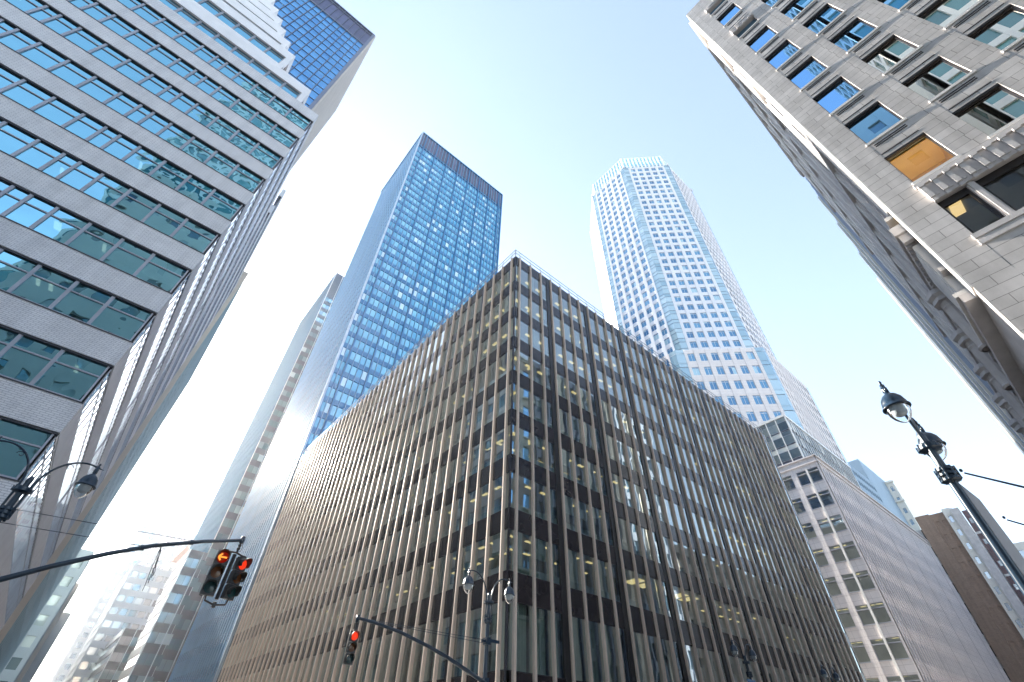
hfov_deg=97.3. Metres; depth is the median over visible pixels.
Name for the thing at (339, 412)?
window
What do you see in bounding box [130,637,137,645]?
window
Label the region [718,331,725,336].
window
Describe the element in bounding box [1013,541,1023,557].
pale building
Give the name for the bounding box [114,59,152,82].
window
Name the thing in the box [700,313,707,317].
window
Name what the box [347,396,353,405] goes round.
window
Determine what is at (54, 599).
window
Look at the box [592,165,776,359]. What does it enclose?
windows
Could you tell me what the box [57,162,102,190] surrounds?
window
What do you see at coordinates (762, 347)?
smaller windows
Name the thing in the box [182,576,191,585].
window
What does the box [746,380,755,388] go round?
base window
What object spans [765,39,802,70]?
window
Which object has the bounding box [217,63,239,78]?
window
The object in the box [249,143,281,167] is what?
window
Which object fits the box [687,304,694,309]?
window
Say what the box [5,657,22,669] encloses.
window
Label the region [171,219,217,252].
window
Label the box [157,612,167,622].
window
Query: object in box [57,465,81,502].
side window
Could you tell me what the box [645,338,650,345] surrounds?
window
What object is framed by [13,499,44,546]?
side window
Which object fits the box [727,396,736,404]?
base window
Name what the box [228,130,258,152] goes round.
window
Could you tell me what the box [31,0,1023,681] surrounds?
sky
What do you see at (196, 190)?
window
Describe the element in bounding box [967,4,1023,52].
window
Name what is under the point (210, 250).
side window
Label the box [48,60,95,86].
window
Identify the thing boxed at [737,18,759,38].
window
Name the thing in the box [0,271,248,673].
teal tower
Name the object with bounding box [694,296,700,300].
window
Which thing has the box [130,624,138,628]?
window
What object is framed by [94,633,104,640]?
window
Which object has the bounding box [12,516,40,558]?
side window
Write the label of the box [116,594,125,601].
window
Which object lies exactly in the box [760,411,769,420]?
base window
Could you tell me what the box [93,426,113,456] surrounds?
side window
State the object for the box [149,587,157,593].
window
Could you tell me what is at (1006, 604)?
window
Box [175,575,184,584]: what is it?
window
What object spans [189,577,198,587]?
window
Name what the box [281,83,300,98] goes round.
window
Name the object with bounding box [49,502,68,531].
side window
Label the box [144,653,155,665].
window
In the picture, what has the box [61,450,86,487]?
side window
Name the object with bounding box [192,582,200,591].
window
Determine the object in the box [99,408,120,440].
side window
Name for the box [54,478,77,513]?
side window
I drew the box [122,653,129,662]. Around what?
window
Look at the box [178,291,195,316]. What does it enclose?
side window
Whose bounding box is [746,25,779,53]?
window
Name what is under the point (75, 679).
window
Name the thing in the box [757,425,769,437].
window
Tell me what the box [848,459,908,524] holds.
blue tower
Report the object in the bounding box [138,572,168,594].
smaller windows
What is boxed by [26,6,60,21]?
window
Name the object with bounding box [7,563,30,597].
side window
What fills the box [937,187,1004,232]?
wide window
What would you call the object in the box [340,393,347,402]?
window
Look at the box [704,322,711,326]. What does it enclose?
window
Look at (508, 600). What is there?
window
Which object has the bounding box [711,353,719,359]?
base window
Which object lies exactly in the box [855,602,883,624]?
window
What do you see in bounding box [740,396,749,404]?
base window
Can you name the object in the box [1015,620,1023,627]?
window
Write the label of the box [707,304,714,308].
window
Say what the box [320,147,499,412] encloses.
smaller windows
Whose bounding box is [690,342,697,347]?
window
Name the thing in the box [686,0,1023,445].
stone building
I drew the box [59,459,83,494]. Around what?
side window
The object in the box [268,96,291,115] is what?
window
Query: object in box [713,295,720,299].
window
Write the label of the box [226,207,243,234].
side window
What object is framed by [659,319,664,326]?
window
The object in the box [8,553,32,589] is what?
side window
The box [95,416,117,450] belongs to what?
side window
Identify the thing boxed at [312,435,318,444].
window
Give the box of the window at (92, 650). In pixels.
[87,647,96,654]
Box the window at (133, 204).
[112,189,159,221]
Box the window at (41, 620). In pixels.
[33,614,48,625]
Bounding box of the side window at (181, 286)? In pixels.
[168,273,189,306]
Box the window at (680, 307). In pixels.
[677,305,683,309]
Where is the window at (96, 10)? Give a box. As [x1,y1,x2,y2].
[80,3,114,20]
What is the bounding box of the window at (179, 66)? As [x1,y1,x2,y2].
[167,59,195,76]
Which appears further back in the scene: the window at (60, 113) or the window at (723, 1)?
the window at (723, 1)
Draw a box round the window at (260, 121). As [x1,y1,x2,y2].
[249,112,276,132]
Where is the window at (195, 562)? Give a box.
[190,559,199,568]
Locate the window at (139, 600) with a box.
[134,597,143,604]
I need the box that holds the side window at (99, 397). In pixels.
[77,382,108,428]
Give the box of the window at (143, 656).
[136,653,148,664]
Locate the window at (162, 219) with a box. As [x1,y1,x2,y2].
[142,204,186,235]
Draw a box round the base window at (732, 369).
[728,366,737,373]
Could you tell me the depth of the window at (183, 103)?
33.91 m
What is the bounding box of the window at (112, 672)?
[106,670,115,679]
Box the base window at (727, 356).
[723,352,731,359]
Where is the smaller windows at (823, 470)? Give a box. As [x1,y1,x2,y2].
[823,470,982,681]
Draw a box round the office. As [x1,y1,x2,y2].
[87,628,143,681]
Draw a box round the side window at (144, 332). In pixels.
[129,316,154,355]
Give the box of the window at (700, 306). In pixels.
[697,304,703,308]
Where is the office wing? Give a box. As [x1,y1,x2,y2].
[117,549,207,681]
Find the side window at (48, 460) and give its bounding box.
[18,448,55,501]
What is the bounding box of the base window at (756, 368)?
[752,365,761,372]
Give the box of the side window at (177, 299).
[162,288,183,320]
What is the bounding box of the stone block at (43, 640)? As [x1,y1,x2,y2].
[15,583,79,681]
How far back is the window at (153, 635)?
95.94 m
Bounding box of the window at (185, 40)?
[173,32,203,51]
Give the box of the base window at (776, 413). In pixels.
[773,411,780,416]
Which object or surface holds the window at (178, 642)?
in the slab tower at (222, 516)
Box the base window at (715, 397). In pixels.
[714,396,723,404]
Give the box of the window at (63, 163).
[39,153,80,177]
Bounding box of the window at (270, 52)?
[264,47,284,62]
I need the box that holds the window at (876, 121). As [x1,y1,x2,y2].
[844,101,906,146]
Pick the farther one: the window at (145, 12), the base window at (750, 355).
the base window at (750, 355)
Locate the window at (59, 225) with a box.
[30,207,89,243]
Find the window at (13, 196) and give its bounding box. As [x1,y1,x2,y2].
[0,186,31,214]
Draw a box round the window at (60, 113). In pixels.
[31,97,83,126]
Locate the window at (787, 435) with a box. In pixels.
[781,429,794,444]
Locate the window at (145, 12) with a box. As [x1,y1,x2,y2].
[131,4,164,23]
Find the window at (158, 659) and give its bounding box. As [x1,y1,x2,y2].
[152,654,163,666]
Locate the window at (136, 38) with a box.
[123,30,158,51]
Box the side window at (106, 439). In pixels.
[91,431,111,462]
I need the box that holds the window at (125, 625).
[121,623,130,628]
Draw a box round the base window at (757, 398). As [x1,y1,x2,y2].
[752,395,762,403]
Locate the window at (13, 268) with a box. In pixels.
[0,249,39,291]
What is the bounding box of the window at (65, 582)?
[59,576,73,586]
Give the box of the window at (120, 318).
[88,297,152,340]
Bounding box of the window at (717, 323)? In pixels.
[714,321,721,326]
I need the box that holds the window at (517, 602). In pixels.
[516,602,532,673]
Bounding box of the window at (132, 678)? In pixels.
[128,675,137,681]
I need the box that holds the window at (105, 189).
[81,174,130,205]
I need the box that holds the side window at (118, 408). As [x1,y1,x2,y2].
[101,400,123,433]
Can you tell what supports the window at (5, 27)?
in the office block at (150, 150)
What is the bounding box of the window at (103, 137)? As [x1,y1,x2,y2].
[87,127,120,147]
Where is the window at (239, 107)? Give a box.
[230,99,257,120]
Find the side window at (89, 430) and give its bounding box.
[68,419,96,461]
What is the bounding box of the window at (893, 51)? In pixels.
[862,34,922,75]
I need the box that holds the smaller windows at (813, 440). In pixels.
[813,440,860,488]
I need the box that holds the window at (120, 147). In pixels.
[101,135,139,159]
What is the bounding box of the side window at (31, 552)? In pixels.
[9,549,33,584]
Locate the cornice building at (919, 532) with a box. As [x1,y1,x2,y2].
[916,530,1011,681]
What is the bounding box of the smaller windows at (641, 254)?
[591,168,768,352]
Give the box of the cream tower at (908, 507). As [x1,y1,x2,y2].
[884,480,922,530]
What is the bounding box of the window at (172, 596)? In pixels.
[166,593,176,602]
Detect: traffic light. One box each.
[199,543,252,607]
[342,622,359,664]
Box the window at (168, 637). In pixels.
[162,634,173,644]
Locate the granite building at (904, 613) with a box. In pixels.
[778,454,1009,681]
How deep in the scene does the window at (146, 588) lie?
156.10 m
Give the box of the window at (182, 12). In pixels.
[175,8,200,24]
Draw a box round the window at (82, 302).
[49,281,113,323]
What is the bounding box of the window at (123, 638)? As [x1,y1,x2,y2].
[118,636,126,644]
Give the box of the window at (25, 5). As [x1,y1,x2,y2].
[7,0,46,11]
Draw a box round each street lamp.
[0,436,103,521]
[462,567,514,677]
[730,639,756,679]
[820,664,839,681]
[878,381,1023,594]
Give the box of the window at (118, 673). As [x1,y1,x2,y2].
[113,670,121,679]
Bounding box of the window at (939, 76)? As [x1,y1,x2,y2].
[901,56,976,102]
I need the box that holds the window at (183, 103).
[169,93,197,112]
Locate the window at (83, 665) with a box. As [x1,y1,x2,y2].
[78,661,89,669]
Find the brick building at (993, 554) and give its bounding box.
[962,510,1023,603]
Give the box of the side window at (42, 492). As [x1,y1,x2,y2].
[15,481,48,530]
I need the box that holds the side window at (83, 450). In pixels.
[63,438,90,479]
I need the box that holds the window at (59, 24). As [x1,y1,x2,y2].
[41,15,80,34]
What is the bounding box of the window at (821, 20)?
[803,3,846,35]
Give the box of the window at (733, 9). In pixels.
[716,3,742,26]
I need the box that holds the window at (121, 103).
[104,93,141,114]
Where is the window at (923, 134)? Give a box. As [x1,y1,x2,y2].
[884,132,961,184]
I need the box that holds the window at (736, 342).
[732,340,740,345]
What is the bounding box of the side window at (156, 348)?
[144,339,161,366]
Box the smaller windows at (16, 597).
[4,68,311,624]
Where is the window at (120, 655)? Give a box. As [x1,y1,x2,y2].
[115,653,124,661]
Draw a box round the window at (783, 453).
[777,447,791,462]
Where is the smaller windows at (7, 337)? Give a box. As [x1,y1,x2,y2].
[0,18,280,353]
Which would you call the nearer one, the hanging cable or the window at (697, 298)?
the hanging cable
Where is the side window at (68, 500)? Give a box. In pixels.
[51,493,72,525]
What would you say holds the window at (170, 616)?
in the office wing
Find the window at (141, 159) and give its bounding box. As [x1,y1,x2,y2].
[123,146,165,174]
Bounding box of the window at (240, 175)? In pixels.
[227,165,263,192]
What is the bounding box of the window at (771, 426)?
[766,421,778,435]
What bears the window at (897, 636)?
in the granite building at (904, 613)
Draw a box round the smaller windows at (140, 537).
[98,528,191,608]
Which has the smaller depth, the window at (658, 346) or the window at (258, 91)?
the window at (258, 91)
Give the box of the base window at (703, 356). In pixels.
[699,353,707,360]
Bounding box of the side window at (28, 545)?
[10,530,37,571]
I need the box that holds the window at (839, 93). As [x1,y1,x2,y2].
[812,76,864,115]
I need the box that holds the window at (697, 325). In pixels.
[693,322,700,327]
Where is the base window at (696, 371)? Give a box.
[692,367,700,374]
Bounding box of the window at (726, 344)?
[722,341,729,346]
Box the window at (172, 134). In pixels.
[156,123,193,148]
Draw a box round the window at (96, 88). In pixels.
[76,77,121,102]
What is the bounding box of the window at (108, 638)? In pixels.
[104,634,114,641]
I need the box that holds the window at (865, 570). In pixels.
[841,570,871,591]
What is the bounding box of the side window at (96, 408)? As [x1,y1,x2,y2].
[74,397,103,439]
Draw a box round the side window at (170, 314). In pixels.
[157,302,178,333]
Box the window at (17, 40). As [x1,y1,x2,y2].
[0,29,40,51]
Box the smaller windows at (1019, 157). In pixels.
[975,154,1023,210]
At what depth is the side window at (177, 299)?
28.11 m
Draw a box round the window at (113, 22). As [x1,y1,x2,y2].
[99,15,137,36]
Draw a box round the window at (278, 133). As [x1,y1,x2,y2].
[268,125,297,147]
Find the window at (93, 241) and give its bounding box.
[65,223,122,259]
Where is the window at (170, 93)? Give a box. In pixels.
[157,86,181,102]
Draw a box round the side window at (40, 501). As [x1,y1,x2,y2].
[14,490,46,538]
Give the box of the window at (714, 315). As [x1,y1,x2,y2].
[710,312,717,317]
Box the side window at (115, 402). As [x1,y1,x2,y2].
[108,379,131,414]
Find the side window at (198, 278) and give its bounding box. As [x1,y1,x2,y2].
[188,264,207,293]
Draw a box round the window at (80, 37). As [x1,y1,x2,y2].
[62,28,105,51]
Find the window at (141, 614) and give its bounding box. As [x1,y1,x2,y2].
[137,611,145,617]
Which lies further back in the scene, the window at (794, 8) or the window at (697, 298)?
the window at (697, 298)
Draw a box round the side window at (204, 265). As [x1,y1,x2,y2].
[194,251,213,280]
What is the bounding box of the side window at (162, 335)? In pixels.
[148,328,167,356]
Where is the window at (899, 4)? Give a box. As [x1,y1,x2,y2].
[877,0,912,10]
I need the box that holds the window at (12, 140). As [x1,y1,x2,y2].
[0,122,38,154]
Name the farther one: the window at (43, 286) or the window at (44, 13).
the window at (44, 13)
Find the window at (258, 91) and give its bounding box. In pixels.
[249,84,274,103]
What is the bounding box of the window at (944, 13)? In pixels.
[917,0,983,29]
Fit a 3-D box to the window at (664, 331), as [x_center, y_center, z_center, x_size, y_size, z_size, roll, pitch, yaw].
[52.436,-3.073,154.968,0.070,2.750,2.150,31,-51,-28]
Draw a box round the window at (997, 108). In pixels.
[952,83,1023,137]
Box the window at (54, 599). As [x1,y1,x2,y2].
[46,595,61,605]
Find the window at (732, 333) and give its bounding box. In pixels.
[729,330,736,335]
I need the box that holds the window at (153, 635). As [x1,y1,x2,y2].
[147,631,158,642]
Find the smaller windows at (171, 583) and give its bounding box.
[144,559,185,629]
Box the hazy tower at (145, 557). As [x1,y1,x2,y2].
[49,523,195,681]
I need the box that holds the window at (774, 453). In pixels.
[772,450,780,464]
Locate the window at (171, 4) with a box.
[159,0,182,10]
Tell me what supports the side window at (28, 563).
in the office block at (150, 150)
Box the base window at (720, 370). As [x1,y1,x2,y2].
[716,366,724,373]
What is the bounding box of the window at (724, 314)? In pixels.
[720,312,727,316]
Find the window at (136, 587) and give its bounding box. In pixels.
[132,584,140,590]
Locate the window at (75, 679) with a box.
[71,676,81,681]
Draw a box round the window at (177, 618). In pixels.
[172,614,181,624]
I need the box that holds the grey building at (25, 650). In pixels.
[0,549,94,681]
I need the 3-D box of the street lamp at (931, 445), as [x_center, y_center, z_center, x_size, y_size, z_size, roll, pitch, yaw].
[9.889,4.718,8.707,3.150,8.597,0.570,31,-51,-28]
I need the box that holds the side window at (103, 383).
[81,367,113,415]
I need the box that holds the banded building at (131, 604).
[64,564,171,681]
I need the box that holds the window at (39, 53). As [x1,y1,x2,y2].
[17,43,68,69]
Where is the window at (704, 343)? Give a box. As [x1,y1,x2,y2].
[700,341,708,346]
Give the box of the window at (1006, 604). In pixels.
[1004,603,1011,610]
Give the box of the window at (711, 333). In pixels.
[707,331,715,336]
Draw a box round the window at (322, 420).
[318,419,324,428]
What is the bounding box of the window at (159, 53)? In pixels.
[146,45,179,65]
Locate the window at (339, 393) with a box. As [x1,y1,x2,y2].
[336,391,341,400]
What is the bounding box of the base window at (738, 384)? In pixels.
[734,380,743,388]
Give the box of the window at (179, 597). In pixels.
[173,594,182,603]
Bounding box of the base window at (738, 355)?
[734,352,743,359]
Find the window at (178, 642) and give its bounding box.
[172,639,182,650]
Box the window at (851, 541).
[829,541,858,562]
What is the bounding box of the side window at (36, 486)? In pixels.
[17,459,53,513]
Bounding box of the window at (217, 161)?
[205,151,238,176]
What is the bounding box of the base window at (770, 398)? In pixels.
[765,395,775,403]
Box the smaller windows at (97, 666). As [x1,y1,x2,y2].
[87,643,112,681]
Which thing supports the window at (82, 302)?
in the office block at (150, 150)
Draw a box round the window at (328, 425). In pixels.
[324,421,331,430]
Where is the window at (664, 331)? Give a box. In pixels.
[661,328,666,335]
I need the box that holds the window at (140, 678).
[136,676,145,681]
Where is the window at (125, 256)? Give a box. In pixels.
[100,239,153,275]
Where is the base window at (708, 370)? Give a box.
[704,367,712,374]
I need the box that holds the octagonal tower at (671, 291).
[590,156,861,488]
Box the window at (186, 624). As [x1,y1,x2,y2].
[181,619,191,629]
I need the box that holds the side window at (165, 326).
[152,316,172,345]
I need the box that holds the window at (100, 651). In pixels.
[97,648,103,655]
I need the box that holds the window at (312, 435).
[308,433,314,444]
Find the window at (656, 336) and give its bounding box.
[653,333,658,340]
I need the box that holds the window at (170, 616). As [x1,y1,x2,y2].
[164,613,174,623]
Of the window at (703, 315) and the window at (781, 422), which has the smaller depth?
the window at (781, 422)
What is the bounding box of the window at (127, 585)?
[123,582,132,588]
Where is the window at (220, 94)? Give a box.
[211,87,238,107]
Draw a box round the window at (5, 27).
[0,19,17,34]
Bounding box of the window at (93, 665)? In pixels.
[88,662,95,669]
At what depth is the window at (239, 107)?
37.85 m
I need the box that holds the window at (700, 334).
[697,332,704,336]
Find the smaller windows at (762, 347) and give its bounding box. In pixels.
[762,347,861,488]
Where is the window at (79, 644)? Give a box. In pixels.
[75,642,82,647]
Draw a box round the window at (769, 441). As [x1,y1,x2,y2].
[766,437,774,450]
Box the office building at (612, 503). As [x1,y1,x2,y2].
[216,249,866,681]
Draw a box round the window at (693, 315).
[690,313,697,318]
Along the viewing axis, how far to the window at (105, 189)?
26.65 m
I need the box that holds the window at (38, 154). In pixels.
[11,139,63,168]
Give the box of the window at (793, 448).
[787,443,801,458]
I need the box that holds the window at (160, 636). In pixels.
[154,632,165,643]
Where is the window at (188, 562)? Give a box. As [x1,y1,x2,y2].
[184,557,193,566]
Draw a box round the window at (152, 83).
[138,74,170,94]
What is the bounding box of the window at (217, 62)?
[208,56,227,68]
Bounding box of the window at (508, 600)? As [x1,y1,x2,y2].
[507,600,512,670]
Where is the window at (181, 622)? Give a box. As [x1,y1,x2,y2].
[174,619,184,629]
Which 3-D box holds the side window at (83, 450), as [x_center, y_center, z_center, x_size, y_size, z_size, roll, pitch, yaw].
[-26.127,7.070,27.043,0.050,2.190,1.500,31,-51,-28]
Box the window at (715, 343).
[711,341,719,346]
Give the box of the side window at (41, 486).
[16,475,49,522]
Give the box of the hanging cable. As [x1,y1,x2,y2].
[142,546,161,590]
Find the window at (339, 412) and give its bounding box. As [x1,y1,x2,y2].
[335,407,342,417]
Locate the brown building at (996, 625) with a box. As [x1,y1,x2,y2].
[915,512,1023,681]
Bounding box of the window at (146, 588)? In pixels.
[141,585,148,591]
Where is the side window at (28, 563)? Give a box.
[8,558,31,593]
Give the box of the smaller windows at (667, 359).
[664,359,844,461]
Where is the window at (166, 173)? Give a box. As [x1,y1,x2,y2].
[149,161,190,189]
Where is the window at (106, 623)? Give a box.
[102,620,111,626]
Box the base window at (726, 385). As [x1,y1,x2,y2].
[721,381,730,388]
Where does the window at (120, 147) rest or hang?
in the office block at (150, 150)
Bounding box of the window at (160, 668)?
[155,659,166,670]
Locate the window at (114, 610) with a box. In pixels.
[109,607,118,613]
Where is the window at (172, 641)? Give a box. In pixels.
[165,638,175,649]
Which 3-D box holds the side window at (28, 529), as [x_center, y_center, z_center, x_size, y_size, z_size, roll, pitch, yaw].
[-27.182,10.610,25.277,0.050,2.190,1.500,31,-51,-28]
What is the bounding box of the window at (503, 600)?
[500,600,505,670]
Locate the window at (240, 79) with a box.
[232,72,256,90]
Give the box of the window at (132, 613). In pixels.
[128,610,136,616]
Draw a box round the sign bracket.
[481,637,498,644]
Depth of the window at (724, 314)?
154.77 m
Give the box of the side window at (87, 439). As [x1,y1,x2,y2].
[66,431,92,469]
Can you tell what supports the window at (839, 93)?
in the stone building at (895, 129)
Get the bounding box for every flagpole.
[959,469,1023,487]
[1002,516,1023,524]
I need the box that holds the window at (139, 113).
[124,105,153,122]
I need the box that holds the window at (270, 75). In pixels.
[265,71,285,87]
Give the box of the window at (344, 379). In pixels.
[340,377,346,386]
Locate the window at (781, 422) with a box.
[775,417,788,431]
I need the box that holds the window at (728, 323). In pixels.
[724,321,731,326]
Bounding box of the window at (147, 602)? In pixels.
[143,599,151,605]
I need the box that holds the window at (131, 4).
[118,0,143,8]
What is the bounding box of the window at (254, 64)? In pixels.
[248,60,269,75]
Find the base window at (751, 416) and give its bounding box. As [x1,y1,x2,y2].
[746,412,756,420]
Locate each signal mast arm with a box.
[0,509,245,581]
[355,615,488,681]
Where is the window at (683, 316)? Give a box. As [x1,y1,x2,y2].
[680,314,687,318]
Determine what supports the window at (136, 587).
in the banded building at (131, 604)
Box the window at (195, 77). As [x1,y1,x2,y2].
[184,70,205,84]
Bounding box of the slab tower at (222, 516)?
[152,273,343,681]
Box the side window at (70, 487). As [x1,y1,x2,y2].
[55,472,79,509]
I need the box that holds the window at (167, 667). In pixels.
[163,660,173,671]
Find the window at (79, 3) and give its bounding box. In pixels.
[68,0,97,7]
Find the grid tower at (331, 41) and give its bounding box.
[274,0,375,168]
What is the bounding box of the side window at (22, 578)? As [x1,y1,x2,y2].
[7,567,29,601]
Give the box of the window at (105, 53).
[89,44,129,67]
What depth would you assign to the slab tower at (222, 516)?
135.94 m
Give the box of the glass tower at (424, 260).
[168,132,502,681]
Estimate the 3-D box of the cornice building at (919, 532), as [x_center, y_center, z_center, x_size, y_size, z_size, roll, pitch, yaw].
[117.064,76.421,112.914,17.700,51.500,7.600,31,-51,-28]
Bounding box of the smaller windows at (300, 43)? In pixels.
[274,0,362,106]
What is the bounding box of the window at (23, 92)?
[0,80,54,108]
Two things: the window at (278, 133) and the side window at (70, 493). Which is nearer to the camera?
the side window at (70, 493)
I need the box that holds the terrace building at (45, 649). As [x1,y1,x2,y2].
[21,612,71,681]
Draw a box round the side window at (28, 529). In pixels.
[12,508,42,553]
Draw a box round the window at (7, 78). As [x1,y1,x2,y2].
[0,66,24,89]
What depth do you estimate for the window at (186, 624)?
101.04 m
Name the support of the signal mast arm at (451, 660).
attached to the street lamp at (468, 584)
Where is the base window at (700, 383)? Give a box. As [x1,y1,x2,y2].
[697,382,705,389]
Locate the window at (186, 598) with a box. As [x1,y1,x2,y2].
[181,595,190,605]
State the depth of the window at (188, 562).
106.20 m
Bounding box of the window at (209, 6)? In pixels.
[198,0,222,15]
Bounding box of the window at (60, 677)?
[56,675,64,680]
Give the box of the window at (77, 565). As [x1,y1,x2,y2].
[71,562,82,568]
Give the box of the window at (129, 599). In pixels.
[125,596,134,602]
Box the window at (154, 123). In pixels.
[137,112,170,133]
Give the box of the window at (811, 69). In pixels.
[786,56,830,90]
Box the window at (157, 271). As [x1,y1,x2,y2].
[134,254,188,292]
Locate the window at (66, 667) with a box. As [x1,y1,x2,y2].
[63,664,70,669]
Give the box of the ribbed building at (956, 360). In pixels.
[806,178,1023,454]
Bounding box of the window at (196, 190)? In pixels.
[176,175,214,203]
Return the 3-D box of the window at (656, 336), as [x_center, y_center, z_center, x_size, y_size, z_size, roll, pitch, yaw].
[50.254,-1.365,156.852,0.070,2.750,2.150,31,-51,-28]
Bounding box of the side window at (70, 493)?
[52,486,74,520]
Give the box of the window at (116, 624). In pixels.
[111,621,121,628]
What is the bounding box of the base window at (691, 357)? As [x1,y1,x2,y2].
[687,354,695,360]
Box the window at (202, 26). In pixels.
[194,21,219,38]
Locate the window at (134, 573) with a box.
[130,571,138,577]
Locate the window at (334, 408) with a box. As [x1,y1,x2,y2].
[330,405,336,415]
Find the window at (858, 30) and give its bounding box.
[829,17,880,53]
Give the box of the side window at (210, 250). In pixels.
[200,237,219,266]
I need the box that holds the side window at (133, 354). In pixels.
[124,332,149,368]
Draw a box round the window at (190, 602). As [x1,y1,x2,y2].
[183,600,192,609]
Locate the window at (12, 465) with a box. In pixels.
[0,418,53,479]
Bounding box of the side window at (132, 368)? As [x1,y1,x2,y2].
[116,356,140,392]
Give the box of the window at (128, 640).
[123,636,132,645]
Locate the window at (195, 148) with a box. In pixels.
[180,137,215,162]
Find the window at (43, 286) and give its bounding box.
[8,265,77,307]
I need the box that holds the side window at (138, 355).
[119,345,144,382]
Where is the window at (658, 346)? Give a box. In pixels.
[656,342,661,350]
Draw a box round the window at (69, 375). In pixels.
[31,350,109,401]
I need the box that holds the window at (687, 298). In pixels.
[684,296,690,300]
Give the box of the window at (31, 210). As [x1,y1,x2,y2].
[2,195,57,227]
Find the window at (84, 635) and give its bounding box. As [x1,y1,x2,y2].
[81,632,88,637]
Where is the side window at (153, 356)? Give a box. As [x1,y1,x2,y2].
[139,347,159,377]
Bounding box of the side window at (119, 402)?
[105,392,126,423]
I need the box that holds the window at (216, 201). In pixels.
[202,189,242,219]
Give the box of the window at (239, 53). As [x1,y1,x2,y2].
[230,47,253,63]
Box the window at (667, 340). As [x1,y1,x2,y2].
[664,337,669,345]
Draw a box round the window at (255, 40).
[248,36,269,51]
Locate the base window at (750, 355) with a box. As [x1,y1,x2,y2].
[746,352,755,358]
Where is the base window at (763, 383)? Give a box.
[759,380,768,387]
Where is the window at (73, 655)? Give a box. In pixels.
[69,653,76,658]
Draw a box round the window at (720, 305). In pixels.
[716,303,723,307]
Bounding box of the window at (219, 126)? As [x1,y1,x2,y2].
[207,117,238,139]
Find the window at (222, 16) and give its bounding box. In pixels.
[216,12,238,27]
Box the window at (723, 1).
[709,0,726,15]
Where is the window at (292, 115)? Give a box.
[285,108,310,129]
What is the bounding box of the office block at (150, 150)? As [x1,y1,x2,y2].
[0,0,318,630]
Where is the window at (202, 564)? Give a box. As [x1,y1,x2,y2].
[197,560,206,569]
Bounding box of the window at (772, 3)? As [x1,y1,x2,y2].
[761,0,780,7]
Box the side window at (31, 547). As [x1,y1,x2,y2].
[9,540,35,580]
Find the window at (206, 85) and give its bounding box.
[195,77,220,94]
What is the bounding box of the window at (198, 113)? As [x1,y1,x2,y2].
[185,104,217,126]
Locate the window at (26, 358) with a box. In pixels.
[0,334,62,384]
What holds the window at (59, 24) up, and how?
in the office block at (150, 150)
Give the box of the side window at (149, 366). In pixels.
[135,359,153,387]
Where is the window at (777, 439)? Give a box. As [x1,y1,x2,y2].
[771,433,784,448]
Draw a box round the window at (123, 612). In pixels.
[118,608,127,615]
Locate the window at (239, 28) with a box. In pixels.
[232,24,254,39]
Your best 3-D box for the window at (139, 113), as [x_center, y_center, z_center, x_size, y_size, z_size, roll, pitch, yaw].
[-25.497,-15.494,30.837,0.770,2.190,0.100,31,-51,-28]
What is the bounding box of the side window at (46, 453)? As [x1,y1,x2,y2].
[20,435,58,484]
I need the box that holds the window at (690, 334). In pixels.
[686,332,693,337]
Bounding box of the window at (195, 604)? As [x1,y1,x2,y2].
[190,601,199,610]
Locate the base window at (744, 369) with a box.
[740,366,749,373]
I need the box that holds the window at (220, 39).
[213,35,236,50]
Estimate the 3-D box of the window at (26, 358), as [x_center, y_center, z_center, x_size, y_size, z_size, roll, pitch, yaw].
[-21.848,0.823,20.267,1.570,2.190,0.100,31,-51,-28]
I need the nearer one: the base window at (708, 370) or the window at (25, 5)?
the window at (25, 5)
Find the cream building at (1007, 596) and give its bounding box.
[941,507,1023,638]
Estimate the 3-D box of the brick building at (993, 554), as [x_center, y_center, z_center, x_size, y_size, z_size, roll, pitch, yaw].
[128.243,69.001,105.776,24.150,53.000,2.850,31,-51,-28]
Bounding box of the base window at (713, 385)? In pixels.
[709,381,717,389]
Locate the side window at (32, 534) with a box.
[11,526,38,565]
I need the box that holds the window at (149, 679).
[145,676,153,681]
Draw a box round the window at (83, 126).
[62,114,106,139]
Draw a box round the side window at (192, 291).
[183,277,201,305]
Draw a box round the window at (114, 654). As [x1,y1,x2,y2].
[109,652,117,660]
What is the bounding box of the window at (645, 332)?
[643,329,648,336]
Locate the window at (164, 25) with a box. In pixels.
[152,18,183,37]
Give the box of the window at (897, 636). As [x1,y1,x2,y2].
[870,636,899,660]
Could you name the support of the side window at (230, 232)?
in the office block at (150, 150)
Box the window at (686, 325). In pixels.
[683,323,690,327]
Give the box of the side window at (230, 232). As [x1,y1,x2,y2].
[220,221,237,247]
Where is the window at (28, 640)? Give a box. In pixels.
[20,635,36,647]
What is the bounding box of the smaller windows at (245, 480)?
[207,297,333,557]
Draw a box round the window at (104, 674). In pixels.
[99,669,109,678]
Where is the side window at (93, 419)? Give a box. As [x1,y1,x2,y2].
[71,407,100,450]
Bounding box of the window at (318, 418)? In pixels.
[314,417,319,426]
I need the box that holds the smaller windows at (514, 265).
[221,265,861,681]
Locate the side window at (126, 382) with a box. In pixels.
[112,369,135,403]
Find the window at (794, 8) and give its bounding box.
[781,0,815,20]
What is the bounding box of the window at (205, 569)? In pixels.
[200,565,208,573]
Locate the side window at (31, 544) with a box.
[10,536,36,573]
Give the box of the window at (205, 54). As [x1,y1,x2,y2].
[193,46,217,62]

